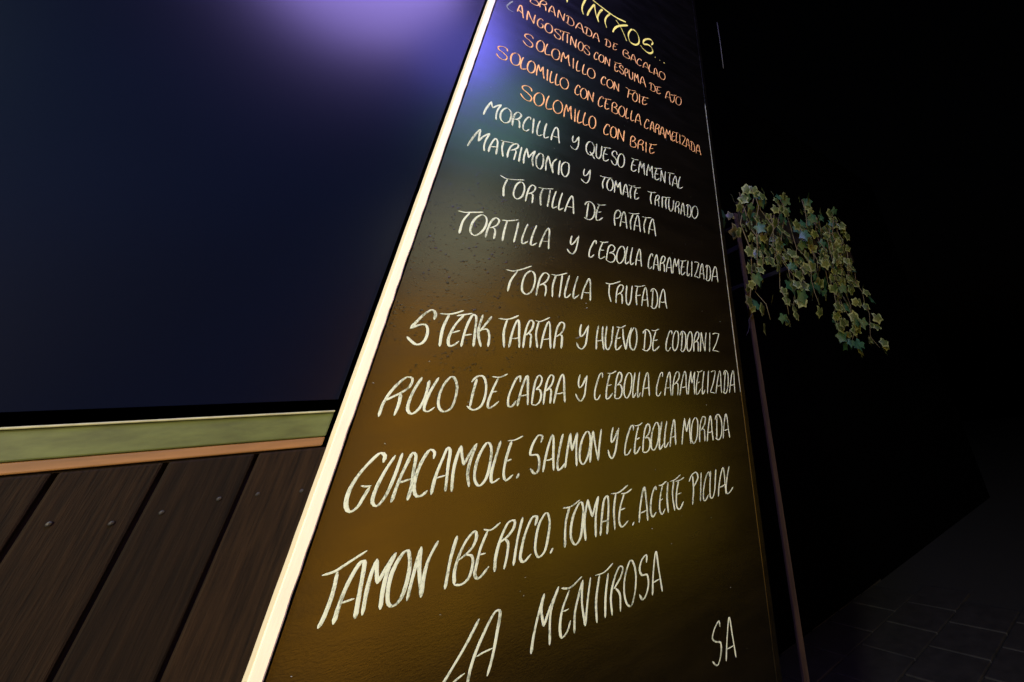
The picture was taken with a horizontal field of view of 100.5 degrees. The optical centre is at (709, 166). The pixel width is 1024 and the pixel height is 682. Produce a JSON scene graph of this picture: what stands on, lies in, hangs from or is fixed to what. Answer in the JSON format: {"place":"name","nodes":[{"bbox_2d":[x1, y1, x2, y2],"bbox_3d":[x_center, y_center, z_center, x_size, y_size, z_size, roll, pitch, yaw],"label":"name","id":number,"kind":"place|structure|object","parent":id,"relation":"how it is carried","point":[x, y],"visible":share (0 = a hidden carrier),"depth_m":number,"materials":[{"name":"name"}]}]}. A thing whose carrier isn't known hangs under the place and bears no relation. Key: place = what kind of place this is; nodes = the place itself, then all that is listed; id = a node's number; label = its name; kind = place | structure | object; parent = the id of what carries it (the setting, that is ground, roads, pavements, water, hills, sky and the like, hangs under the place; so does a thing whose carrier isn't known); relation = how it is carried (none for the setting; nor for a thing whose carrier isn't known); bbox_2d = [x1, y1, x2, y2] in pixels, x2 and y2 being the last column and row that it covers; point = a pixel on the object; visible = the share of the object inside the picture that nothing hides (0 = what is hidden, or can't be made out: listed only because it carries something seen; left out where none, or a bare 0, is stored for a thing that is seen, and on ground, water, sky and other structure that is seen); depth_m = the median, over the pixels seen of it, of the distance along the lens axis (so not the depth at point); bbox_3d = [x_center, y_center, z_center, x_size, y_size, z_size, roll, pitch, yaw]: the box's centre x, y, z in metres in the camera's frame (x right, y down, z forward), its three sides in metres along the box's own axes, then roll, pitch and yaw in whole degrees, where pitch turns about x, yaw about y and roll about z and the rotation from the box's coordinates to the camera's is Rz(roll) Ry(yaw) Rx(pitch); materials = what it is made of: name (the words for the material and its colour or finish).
{"place":"outdoors","nodes":[
{"label":"outdoors","id":0,"kind":"place"},
{"bbox_2d":[0,447,325,681],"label":"wall","id":1,"kind":"structure","parent":0,"point":[166,571],"depth_m":0.52,"materials":[{"name":"brown wood"}]},
{"bbox_2d":[0,410,334,475],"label":"window sill","id":2,"kind":"structure","parent":1,"relation":"on","point":[38,449],"depth_m":0.56,"materials":[{"name":"beige wood"}]},
{"bbox_2d":[0,0,484,412],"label":"dark window","id":3,"kind":"structure","parent":2,"relation":"on","point":[205,202],"depth_m":0.71,"materials":[{"name":"glass"}]},
{"bbox_2d":[242,0,781,681],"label":"menu board","id":4,"kind":"object","parent":1,"relation":"attached to","point":[536,464],"visible":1,"depth_m":0.91,"materials":[{"name":"black wood"}]},
{"bbox_2d":[0,0,1023,476],"label":"sky","id":5,"kind":"structure","parent":0,"point":[922,101],"materials":[{"name":"blue"}]},
{"bbox_2d":[717,23,723,68],"bbox_3d":[0.083,-0.935,2.970,0.026,0.550,0.007,24,-44,-38],"label":"hanging cable","id":6,"kind":"object","parent":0,"point":[720,46],"visible":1,"depth_m":2.96,"materials":[{"name":"black"}]},
{"bbox_2d":[705,80,989,655],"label":"back wall","id":7,"kind":"structure","parent":0,"point":[879,474],"depth_m":4.95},
{"bbox_2d":[722,202,853,291],"bbox_3d":[0.025,0.840,2.979,1.250,0.140,1.700,24,-44,-38],"label":"planter","id":8,"kind":"object","parent":7,"relation":"attached to","point":[728,236],"visible":0.34,"depth_m":2.40,"materials":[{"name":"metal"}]},
{"bbox_2d":[721,184,889,355],"bbox_3d":[0.567,0.568,2.288,1.436,1.015,0.175,24,-44,-38],"label":"ivy plant","id":9,"kind":"object","parent":8,"relation":"in","point":[837,249],"visible":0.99,"depth_m":2.26,"materials":[{"name":"green plant"}]},
{"bbox_2d":[779,417,1023,681],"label":"ground","id":10,"kind":"structure","parent":0,"point":[947,605],"depth_m":3.23,"materials":[{"name":"stone"}]},
{"bbox_2d":[733,213,809,681],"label":"timber post","id":11,"kind":"object","parent":10,"relation":"on","point":[792,594],"visible":1,"depth_m":1.46,"materials":[{"name":"brown wood"}]}
]}

